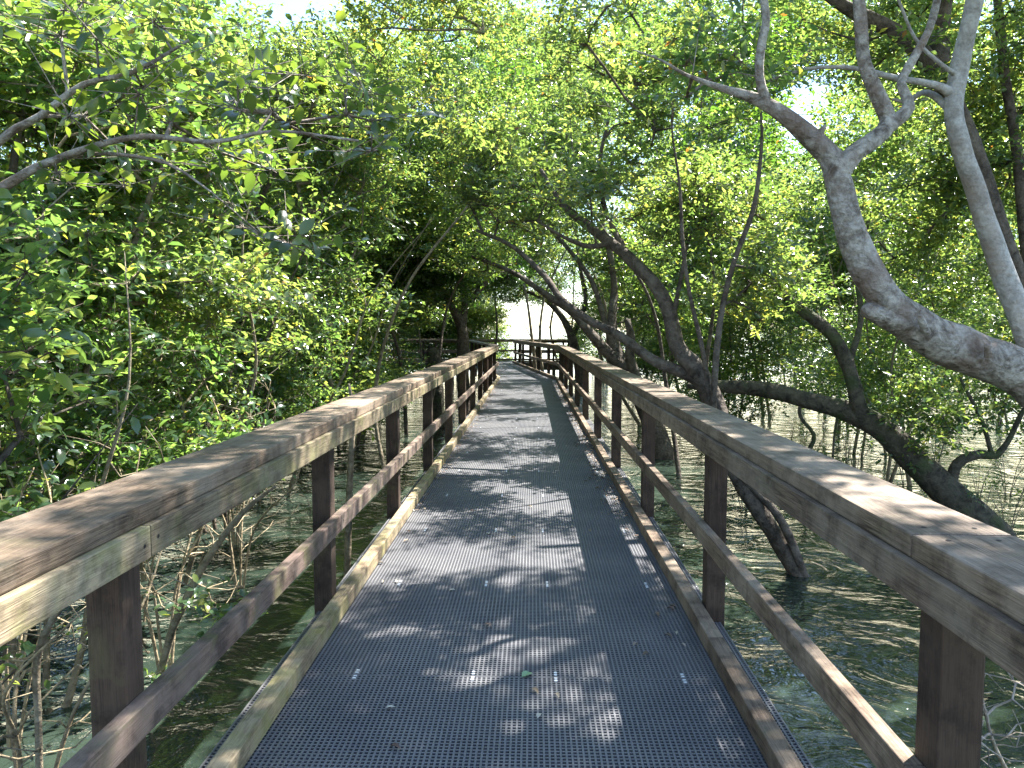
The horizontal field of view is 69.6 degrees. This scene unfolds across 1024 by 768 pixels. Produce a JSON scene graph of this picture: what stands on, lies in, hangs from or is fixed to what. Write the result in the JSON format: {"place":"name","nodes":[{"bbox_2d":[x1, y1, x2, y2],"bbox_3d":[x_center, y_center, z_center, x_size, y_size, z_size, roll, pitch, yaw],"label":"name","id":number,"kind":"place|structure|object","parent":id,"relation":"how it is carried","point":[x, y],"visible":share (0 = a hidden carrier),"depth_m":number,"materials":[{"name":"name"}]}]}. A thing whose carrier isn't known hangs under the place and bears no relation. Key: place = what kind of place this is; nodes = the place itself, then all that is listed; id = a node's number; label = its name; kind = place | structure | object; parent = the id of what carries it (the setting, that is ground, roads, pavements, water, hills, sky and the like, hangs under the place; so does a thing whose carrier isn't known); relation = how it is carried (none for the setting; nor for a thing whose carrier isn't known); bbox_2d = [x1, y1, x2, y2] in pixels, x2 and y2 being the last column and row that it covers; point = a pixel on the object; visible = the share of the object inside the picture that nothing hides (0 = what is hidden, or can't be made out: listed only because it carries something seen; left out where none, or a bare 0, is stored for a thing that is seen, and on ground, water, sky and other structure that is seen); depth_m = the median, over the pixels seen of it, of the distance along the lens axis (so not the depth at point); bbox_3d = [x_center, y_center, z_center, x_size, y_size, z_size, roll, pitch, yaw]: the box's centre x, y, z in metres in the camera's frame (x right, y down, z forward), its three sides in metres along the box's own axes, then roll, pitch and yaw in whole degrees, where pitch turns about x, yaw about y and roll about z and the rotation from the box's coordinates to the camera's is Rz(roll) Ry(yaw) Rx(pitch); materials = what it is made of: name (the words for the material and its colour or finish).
{"place":"outdoors","nodes":[
{"label":"outdoors","id":0,"kind":"place"},
{"bbox_2d":[0,0,1021,329],"label":"sky","id":1,"kind":"structure","parent":0,"point":[299,7],"materials":[{"name":"white"}]},
{"bbox_2d":[0,330,1023,767],"bbox_3d":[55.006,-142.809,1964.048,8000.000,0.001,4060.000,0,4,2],"label":"water","id":2,"kind":"structure","parent":0,"point":[854,622],"depth_m":6.53,"materials":[{"name":"green liquid"}]},
{"bbox_2d":[0,120,94,490],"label":"mangrove tree","id":3,"kind":"object","parent":2,"relation":"on","point":[27,436],"visible":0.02,"depth_m":6.16,"materials":[{"name":"green plant"}]},
{"bbox_2d":[0,448,140,747],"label":"bare shrub","id":4,"kind":"object","parent":2,"relation":"in","point":[8,742],"visible":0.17,"depth_m":4.34,"materials":[{"name":"beige plant"}]},
{"bbox_2d":[0,170,153,691],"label":"mangrove tree","id":5,"kind":"object","parent":2,"relation":"in","point":[19,335],"visible":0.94,"depth_m":3.25,"materials":[{"name":"green plant"}]},
{"bbox_2d":[0,551,161,767],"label":"bare shrub","id":6,"kind":"object","parent":2,"relation":"in","point":[16,758],"visible":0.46,"depth_m":3.38,"materials":[{"name":"beige plant"}]},
{"bbox_2d":[0,0,189,497],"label":"mangrove tree","id":7,"kind":"object","parent":2,"relation":"on","point":[9,114],"visible":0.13,"depth_m":5.21,"materials":[{"name":"green plant"}]},
{"bbox_2d":[0,571,193,767],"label":"mangrove sapling","id":8,"kind":"object","parent":2,"relation":"in","point":[36,679],"visible":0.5,"depth_m":3.04,"materials":[{"name":"brown plant"}]},
{"bbox_2d":[42,358,162,491],"bbox_3d":[-4.161,0.936,7.417,1.486,2.544,1.189,2,5,24],"label":"bare shrub","id":9,"kind":"object","parent":2,"relation":"in","point":[120,414],"visible":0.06,"depth_m":7.28,"materials":[{"name":"beige plant"}]},
{"bbox_2d":[1,0,220,460],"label":"mangrove tree","id":10,"kind":"object","parent":2,"relation":"on","point":[44,200],"depth_m":12.69,"materials":[{"name":"green plant"}]},
{"bbox_2d":[0,0,235,509],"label":"mangrove tree","id":11,"kind":"object","parent":2,"relation":"on","point":[31,156],"visible":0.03,"depth_m":7.43,"materials":[{"name":"green plant"}]},
{"bbox_2d":[0,0,247,710],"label":"mangrove tree","id":12,"kind":"object","parent":2,"relation":"in","point":[103,283],"visible":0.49,"depth_m":4.96,"materials":[{"name":"green plant"}]},
{"bbox_2d":[39,376,224,621],"bbox_3d":[-3.071,1.132,6.075,1.453,2.351,1.521,0,4,2],"label":"bare shrub","id":13,"kind":"object","parent":2,"relation":"in","point":[143,394],"visible":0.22,"depth_m":6.05,"materials":[{"name":"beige plant"}]},
{"bbox_2d":[0,0,290,584],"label":"mangrove tree","id":14,"kind":"object","parent":2,"relation":"in","point":[236,425],"visible":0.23,"depth_m":6.42,"materials":[{"name":"green plant"}]},
{"bbox_2d":[14,0,309,458],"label":"mangrove tree","id":15,"kind":"object","parent":2,"relation":"on","point":[275,384],"visible":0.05,"depth_m":10.33,"materials":[{"name":"green plant"}]},
{"bbox_2d":[16,4,310,627],"bbox_3d":[-3.073,-0.273,6.304,2.777,5.545,1.907,0,4,2],"label":"mangrove tree","id":16,"kind":"object","parent":2,"relation":"on","point":[222,288],"visible":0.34,"depth_m":5.98,"materials":[{"name":"green plant"}]},
{"bbox_2d":[71,445,270,667],"bbox_3d":[-2.434,1.405,5.186,1.338,1.938,1.297,-4,6,-43],"label":"bare shrub","id":17,"kind":"object","parent":2,"relation":"in","point":[176,592],"visible":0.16,"depth_m":5.22,"materials":[{"name":"beige plant"}]},
{"bbox_2d":[109,0,306,422],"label":"mangrove tree","id":18,"kind":"object","parent":2,"relation":"on","point":[237,5],"visible":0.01,"depth_m":15.94,"materials":[{"name":"green plant"}]},
{"bbox_2d":[103,0,317,458],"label":"mangrove tree","id":19,"kind":"object","parent":2,"relation":"on","point":[252,31],"visible":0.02,"depth_m":11.92,"materials":[{"name":"green plant"}]},
{"bbox_2d":[41,1,392,532],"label":"mangrove tree","id":20,"kind":"object","parent":2,"relation":"in","point":[327,70],"visible":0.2,"depth_m":8.74,"materials":[{"name":"green plant"}]},
{"bbox_2d":[143,426,293,705],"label":"mangrove sapling","id":21,"kind":"object","parent":2,"relation":"in","point":[185,601],"visible":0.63,"depth_m":4.41,"materials":[{"name":"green plant"}]},
{"bbox_2d":[0,0,446,283],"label":"mangrove tree","id":22,"kind":"object","parent":2,"relation":"in","point":[67,23],"visible":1,"depth_m":3.20,"materials":[{"name":"green plant"}]},
{"bbox_2d":[169,373,285,544],"bbox_3d":[-3.149,1.012,8.318,1.439,2.261,1.394,-1,4,-18],"label":"bare shrub","id":23,"kind":"object","parent":2,"relation":"in","point":[235,541],"visible":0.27,"depth_m":8.38,"materials":[{"name":"beige plant"}]},
{"bbox_2d":[188,442,310,589],"bbox_3d":[-2.628,1.344,6.975,1.374,1.797,1.378,0,4,2],"label":"bare shrub","id":24,"kind":"object","parent":2,"relation":"in","point":[231,556],"visible":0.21,"depth_m":6.93,"materials":[{"name":"beige plant"}]},
{"bbox_2d":[182,27,433,496],"bbox_3d":[-3.347,-1.516,10.818,3.270,7.165,3.416,3,5,38],"label":"mangrove tree","id":25,"kind":"object","parent":2,"relation":"in","point":[315,329],"visible":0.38,"depth_m":10.83,"materials":[{"name":"green plant"}]},
{"bbox_2d":[220,129,448,418],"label":"mangrove tree","id":26,"kind":"object","parent":2,"relation":"on","point":[385,269],"visible":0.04,"depth_m":17.57,"materials":[{"name":"green plant"}]},
{"bbox_2d":[241,52,435,441],"bbox_3d":[-3.187,-1.932,13.225,3.272,7.631,3.692,-2,5,-21],"label":"mangrove tree","id":27,"kind":"object","parent":2,"relation":"in","point":[348,306],"visible":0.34,"depth_m":12.96,"materials":[{"name":"green plant"}]},
{"bbox_2d":[274,198,423,403],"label":"mangrove tree","id":28,"kind":"object","parent":2,"relation":"on","point":[398,338],"visible":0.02,"depth_m":18.93,"materials":[{"name":"green plant"}]},
{"bbox_2d":[335,383,376,576],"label":"mangrove sapling","id":29,"kind":"object","parent":2,"relation":"in","point":[348,526],"visible":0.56,"depth_m":6.72,"materials":[{"name":"green plant"}]},
{"bbox_2d":[279,135,435,446],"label":"mangrove tree","id":30,"kind":"object","parent":2,"relation":"in","point":[399,207],"visible":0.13,"depth_m":15.32,"materials":[{"name":"green plant"}]},
{"bbox_2d":[283,0,439,191],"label":"mangrove tree","id":31,"kind":"object","parent":2,"relation":"on","point":[382,40],"depth_m":25.47,"materials":[{"name":"green plant"}]},
{"bbox_2d":[232,0,522,468],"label":"mangrove tree","id":32,"kind":"object","parent":2,"relation":"in","point":[366,20],"visible":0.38,"depth_m":11.94,"materials":[{"name":"green plant"}]},
{"bbox_2d":[299,128,476,389],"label":"mangrove tree","id":33,"kind":"object","parent":2,"relation":"on","point":[420,323],"visible":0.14,"depth_m":18.05,"materials":[{"name":"green plant"}]},
{"bbox_2d":[374,271,442,375],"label":"mangrove tree","id":34,"kind":"object","parent":2,"relation":"on","point":[415,356],"depth_m":24.24,"materials":[{"name":"green plant"}]},
{"bbox_2d":[383,324,439,357],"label":"mangrove tree","id":35,"kind":"object","parent":2,"relation":"on","point":[386,348],"visible":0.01,"depth_m":39.78,"materials":[{"name":"green plant"}]},
{"bbox_2d":[374,184,456,375],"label":"mangrove tree","id":36,"kind":"object","parent":2,"relation":"in","point":[438,319],"visible":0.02,"depth_m":21.15,"materials":[{"name":"green plant"}]},
{"bbox_2d":[375,261,456,379],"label":"mangrove tree","id":37,"kind":"object","parent":2,"relation":"on","point":[415,331],"visible":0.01,"depth_m":28.92,"materials":[{"name":"green plant"}]},
{"bbox_2d":[388,305,455,370],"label":"mangrove tree","id":38,"kind":"object","parent":2,"relation":"on","point":[422,332],"visible":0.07,"depth_m":39.91,"materials":[{"name":"green plant"}]},
{"bbox_2d":[426,345,444,427],"bbox_3d":[-1.895,0.310,18.521,0.478,2.558,0.428,0,4,2],"label":"tree stump","id":39,"kind":"object","parent":2,"relation":"in","point":[438,398],"visible":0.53,"depth_m":18.38,"materials":[{"name":"brown wood"}]},
{"bbox_2d":[327,0,552,434],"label":"mangrove tree","id":40,"kind":"object","parent":2,"relation":"in","point":[487,47],"visible":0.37,"depth_m":16.18,"materials":[{"name":"green plant"}]},
{"bbox_2d":[343,16,559,421],"bbox_3d":[-1.984,-3.870,19.506,6.452,10.751,5.974,0,4,2],"label":"mangrove tree","id":41,"kind":"object","parent":2,"relation":"in","point":[466,286],"visible":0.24,"depth_m":18.68,"materials":[{"name":"green plant"}]},
{"bbox_2d":[403,279,511,358],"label":"mangrove tree","id":42,"kind":"object","parent":2,"relation":"on","point":[483,330],"visible":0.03,"depth_m":40.29,"materials":[{"name":"green plant"}]},
{"bbox_2d":[398,92,535,366],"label":"mangrove tree","id":43,"kind":"object","parent":2,"relation":"on","point":[485,244],"visible":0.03,"depth_m":25.41,"materials":[{"name":"green plant"}]},
{"bbox_2d":[425,283,513,370],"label":"mangrove tree","id":44,"kind":"object","parent":2,"relation":"in","point":[485,312],"visible":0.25,"depth_m":39.68,"materials":[{"name":"green plant"}]},
{"bbox_2d":[469,284,517,360],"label":"mangrove tree","id":45,"kind":"object","parent":2,"relation":"on","point":[503,345],"visible":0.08,"depth_m":42.52,"materials":[{"name":"green plant"}]},
{"bbox_2d":[406,17,587,344],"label":"mangrove tree","id":46,"kind":"object","parent":2,"relation":"on","point":[496,337],"visible":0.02,"depth_m":32.92,"materials":[{"name":"green plant"}]},
{"bbox_2d":[199,361,813,767],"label":"boardwalk path","id":47,"kind":"structure","parent":2,"relation":"on","point":[557,601],"depth_m":3.67,"materials":[{"name":"silver metal"}]},
{"bbox_2d":[0,340,499,767],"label":"timber railing","id":48,"kind":"object","parent":47,"relation":"on","point":[96,546],"visible":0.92,"depth_m":2.43,"materials":[{"name":"brown wood"}]},
{"bbox_2d":[379,340,469,366],"bbox_3d":[-6.255,-1.334,34.825,8.546,1.524,0.220,0,4,2],"label":"timber railing","id":49,"kind":"object","parent":47,"relation":"on","point":[435,341],"visible":0.17,"depth_m":34.73,"materials":[{"name":"black"}]},
{"bbox_2d":[385,339,565,360],"bbox_3d":[-3.859,-1.519,37.322,13.196,1.524,0.220,0,4,2],"label":"timber railing","id":50,"kind":"object","parent":47,"relation":"attached to","point":[498,340],"visible":0.25,"depth_m":37.13,"materials":[{"name":"black"}]},
{"bbox_2d":[413,383,628,515],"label":"leaf litter","id":51,"kind":"object","parent":47,"relation":"on","point":[595,460],"visible":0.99,"depth_m":9.02,"materials":[{"name":"brown plant"}]},
{"bbox_2d":[517,340,569,371],"bbox_3d":[1.483,-1.322,34.659,2.466,1.524,0.220,0,4,2],"label":"timber railing","id":52,"kind":"object","parent":47,"relation":"on","point":[552,342],"visible":0.38,"depth_m":34.60,"materials":[{"name":"black"}]},
{"bbox_2d":[512,340,1023,767],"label":"timber railing","id":53,"kind":"object","parent":47,"relation":"on","point":[956,577],"visible":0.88,"depth_m":2.22,"materials":[{"name":"brown wood"}]},
{"bbox_2d":[460,0,626,371],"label":"mangrove tree","id":54,"kind":"object","parent":2,"relation":"on","point":[529,39],"visible":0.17,"depth_m":27.96,"materials":[{"name":"green plant"}]},
{"bbox_2d":[506,230,589,349],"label":"mangrove tree","id":55,"kind":"object","parent":2,"relation":"on","point":[544,284],"visible":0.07,"depth_m":46.21,"materials":[{"name":"green plant"}]},
{"bbox_2d":[474,227,627,387],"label":"mangrove tree","id":56,"kind":"object","parent":2,"relation":"in","point":[571,333],"visible":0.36,"depth_m":30.69,"materials":[{"name":"green plant"}]},
{"bbox_2d":[408,18,716,459],"bbox_3d":[0.828,-2.675,15.153,6.622,9.126,4.414,2,5,24],"label":"mangrove tree","id":57,"kind":"object","parent":2,"relation":"in","point":[611,351],"visible":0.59,"depth_m":15.04,"materials":[{"name":"green plant"}]},
{"bbox_2d":[516,46,623,360],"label":"mangrove tree","id":58,"kind":"object","parent":2,"relation":"on","point":[558,275],"visible":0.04,"depth_m":39.74,"materials":[{"name":"green plant"}]},
{"bbox_2d":[552,234,626,366],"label":"mangrove tree","id":59,"kind":"object","parent":2,"relation":"on","point":[588,344],"visible":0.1,"depth_m":42.48,"materials":[{"name":"green plant"}]},
{"bbox_2d":[545,0,676,339],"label":"mangrove tree","id":60,"kind":"object","parent":2,"relation":"on","point":[617,112],"visible":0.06,"depth_m":28.88,"materials":[{"name":"green plant"}]},
{"bbox_2d":[538,38,692,360],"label":"mangrove tree","id":61,"kind":"object","parent":2,"relation":"on","point":[599,353],"visible":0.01,"depth_m":35.50,"materials":[{"name":"green plant"}]},
{"bbox_2d":[410,0,824,577],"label":"mangrove tree","id":62,"kind":"object","parent":2,"relation":"in","point":[684,208],"visible":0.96,"depth_m":8.24,"materials":[{"name":"green plant"}]},
{"bbox_2d":[581,230,682,374],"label":"mangrove tree","id":63,"kind":"object","parent":2,"relation":"on","point":[639,337],"visible":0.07,"depth_m":34.03,"materials":[{"name":"green plant"}]},
{"bbox_2d":[584,283,688,363],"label":"mangrove tree","id":64,"kind":"object","parent":2,"relation":"on","point":[624,328],"visible":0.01,"depth_m":40.50,"materials":[{"name":"green plant"}]},
{"bbox_2d":[539,0,768,424],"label":"mangrove tree","id":65,"kind":"object","parent":2,"relation":"on","point":[634,416],"visible":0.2,"depth_m":18.07,"materials":[{"name":"green plant"}]},
{"bbox_2d":[607,233,714,387],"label":"mangrove tree","id":66,"kind":"object","parent":2,"relation":"on","point":[647,368],"visible":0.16,"depth_m":25.76,"materials":[{"name":"green plant"}]},
{"bbox_2d":[633,187,740,383],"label":"mangrove tree","id":67,"kind":"object","parent":2,"relation":"on","point":[680,317],"visible":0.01,"depth_m":28.66,"materials":[{"name":"green plant"}]},
{"bbox_2d":[615,0,783,388],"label":"mangrove tree","id":68,"kind":"object","parent":2,"relation":"on","point":[654,10],"visible":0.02,"depth_m":24.40,"materials":[{"name":"green plant"}]},
{"bbox_2d":[623,183,785,409],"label":"mangrove tree","id":69,"kind":"object","parent":2,"relation":"on","point":[697,264],"visible":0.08,"depth_m":21.80,"materials":[{"name":"green plant"}]},
{"bbox_2d":[562,0,848,475],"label":"mangrove tree","id":70,"kind":"object","parent":2,"relation":"in","point":[747,147],"visible":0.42,"depth_m":11.88,"materials":[{"name":"green plant"}]},
{"bbox_2d":[653,125,829,422],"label":"mangrove tree","id":71,"kind":"object","parent":2,"relation":"on","point":[773,342],"visible":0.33,"depth_m":16.52,"materials":[{"name":"green plant"}]},
{"bbox_2d":[664,1,821,395],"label":"mangrove tree","id":72,"kind":"object","parent":2,"relation":"on","point":[796,163],"visible":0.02,"depth_m":25.78,"materials":[{"name":"green plant"}]},
{"bbox_2d":[751,406,778,429],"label":"mangrove seedling","id":73,"kind":"object","parent":2,"relation":"on","point":[759,415],"visible":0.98,"depth_m":15.35,"materials":[{"name":"green plant"}]},
{"bbox_2d":[690,0,885,416],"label":"mangrove tree","id":74,"kind":"object","parent":2,"relation":"on","point":[807,211],"visible":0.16,"depth_m":19.57,"materials":[{"name":"green plant"}]},
{"bbox_2d":[724,157,862,384],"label":"mangrove tree","id":75,"kind":"object","parent":2,"relation":"on","point":[788,340],"depth_m":31.53,"materials":[{"name":"green plant"}]},
{"bbox_2d":[744,212,842,372],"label":"mangrove tree","id":76,"kind":"object","parent":2,"relation":"on","point":[792,339],"visible":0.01,"depth_m":39.74,"materials":[{"name":"green plant"}]},
{"bbox_2d":[723,0,881,386],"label":"mangrove tree","id":77,"kind":"object","parent":2,"relation":"on","point":[811,169],"visible":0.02,"depth_m":28.87,"materials":[{"name":"green plant"}]},
{"bbox_2d":[628,0,1023,408],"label":"mangrove tree","id":78,"kind":"object","parent":2,"relation":"in","point":[890,306],"visible":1,"depth_m":4.78,"materials":[{"name":"grey plant"}]},
{"bbox_2d":[750,166,913,402],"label":"mangrove tree","id":79,"kind":"object","parent":2,"relation":"on","point":[806,182],"visible":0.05,"depth_m":24.58,"materials":[{"name":"green plant"}]},
{"bbox_2d":[817,447,850,464],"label":"mangrove seedling","id":80,"kind":"object","parent":2,"relation":"on","point":[842,460],"visible":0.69,"depth_m":11.24,"materials":[{"name":"green plant"}]},
{"bbox_2d":[837,422,862,457],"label":"mangrove seedling","id":81,"kind":"object","parent":2,"relation":"on","point":[845,436],"visible":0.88,"depth_m":13.98,"materials":[{"name":"green plant"}]},
{"bbox_2d":[687,194,1023,536],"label":"mangrove tree","id":82,"kind":"object","parent":2,"relation":"in","point":[927,473],"visible":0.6,"depth_m":8.88,"materials":[{"name":"green plant"}]},
{"bbox_2d":[838,429,879,469],"bbox_3d":[5.711,1.248,12.255,0.503,0.941,0.638,-3,5,-31],"label":"mangrove seedling","id":83,"kind":"object","parent":2,"relation":"on","point":[872,446],"visible":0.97,"depth_m":12.17,"materials":[{"name":"green plant"}]},
{"bbox_2d":[756,54,992,425],"bbox_3d":[8.791,-3.231,18.658,4.871,9.418,5.127,0,4,2],"label":"mangrove tree","id":84,"kind":"object","parent":2,"relation":"on","point":[841,270],"visible":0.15,"depth_m":18.56,"materials":[{"name":"green plant"}]},
{"bbox_2d":[741,45,1012,456],"bbox_3d":[6.949,-2.244,14.226,5.090,8.092,4.462,0,4,2],"label":"mangrove tree","id":85,"kind":"object","parent":2,"relation":"on","point":[893,339],"visible":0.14,"depth_m":13.73,"materials":[{"name":"green plant"}]},
{"bbox_2d":[769,0,1016,407],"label":"mangrove tree","id":86,"kind":"object","parent":2,"relation":"on","point":[922,23],"visible":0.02,"depth_m":18.56,"materials":[{"name":"green plant"}]},
{"bbox_2d":[771,63,1018,485],"bbox_3d":[5.969,-1.489,11.351,3.733,7.025,4.017,0,4,2],"label":"mangrove tree","id":87,"kind":"object","parent":2,"relation":"in","point":[889,365],"visible":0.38,"depth_m":11.10,"materials":[{"name":"green plant"}]},
{"bbox_2d":[767,0,1023,290],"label":"mangrove tree","id":88,"kind":"object","parent":2,"relation":"in","point":[1002,71],"visible":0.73,"depth_m":7.60,"materials":[{"name":"green plant"}]},
{"bbox_2d":[770,0,1023,347],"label":"mangrove tree","id":89,"kind":"object","parent":2,"relation":"in","point":[1008,286],"visible":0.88,"depth_m":5.19,"materials":[{"name":"white plant"}]},
{"bbox_2d":[930,425,961,459],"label":"mangrove seedling","id":90,"kind":"object","parent":2,"relation":"on","point":[939,447],"visible":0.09,"depth_m":13.81,"materials":[{"name":"green plant"}]},
{"bbox_2d":[889,102,1022,400],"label":"mangrove tree","id":91,"kind":"object","parent":2,"relation":"on","point":[980,308],"depth_m":24.82,"materials":[{"name":"green plant"}]},
{"bbox_2d":[913,13,1023,422],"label":"mangrove tree","id":92,"kind":"object","parent":2,"relation":"on","point":[1005,397],"visible":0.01,"depth_m":19.23,"materials":[{"name":"green plant"}]},
{"bbox_2d":[921,0,1023,445],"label":"mangrove tree","id":93,"kind":"object","parent":2,"relation":"on","point":[997,332],"visible":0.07,"depth_m":14.94,"materials":[{"name":"green plant"}]},
{"bbox_2d":[938,57,1023,400],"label":"mangrove tree","id":94,"kind":"object","parent":2,"relation":"on","point":[997,324],"visible":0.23,"depth_m":10.38,"materials":[{"name":"green plant"}]},
{"bbox_2d":[963,459,999,495],"bbox_3d":[6.945,1.418,10.914,0.385,0.721,0.489,-3,5,-38],"label":"mangrove seedling","id":95,"kind":"object","parent":2,"relation":"on","point":[970,466],"visible":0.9,"depth_m":10.94,"materials":[{"name":"green plant"}]},
{"bbox_2d":[964,475,1002,510],"bbox_3d":[5.552,1.523,8.752,0.605,0.892,0.477,-1,4,-8],"label":"mangrove seedling","id":96,"kind":"object","parent":2,"relation":"on","point":[972,496],"visible":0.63,"depth_m":8.69,"materials":[{"name":"green plant"}]},
{"bbox_2d":[945,82,1023,409],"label":"mangrove tree","id":97,"kind":"object","parent":2,"relation":"on","point":[971,292],"visible":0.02,"depth_m":20.62,"materials":[{"name":"green plant"}]},
{"bbox_2d":[981,671,1023,767],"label":"dead branch","id":98,"kind":"object","parent":2,"relation":"in","point":[986,713],"visible":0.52,"depth_m":3.32,"materials":[{"name":"grey wood"}]},
{"bbox_2d":[983,473,1023,529],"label":"mangrove seedling","id":99,"kind":"object","parent":2,"relation":"on","point":[1017,489],"visible":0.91,"depth_m":8.82,"materials":[{"name":"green plant"}]},
{"bbox_2d":[985,440,1023,494],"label":"mangrove seedling","id":100,"kind":"object","parent":2,"relation":"on","point":[1003,455],"visible":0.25,"depth_m":10.95,"materials":[{"name":"green plant"}]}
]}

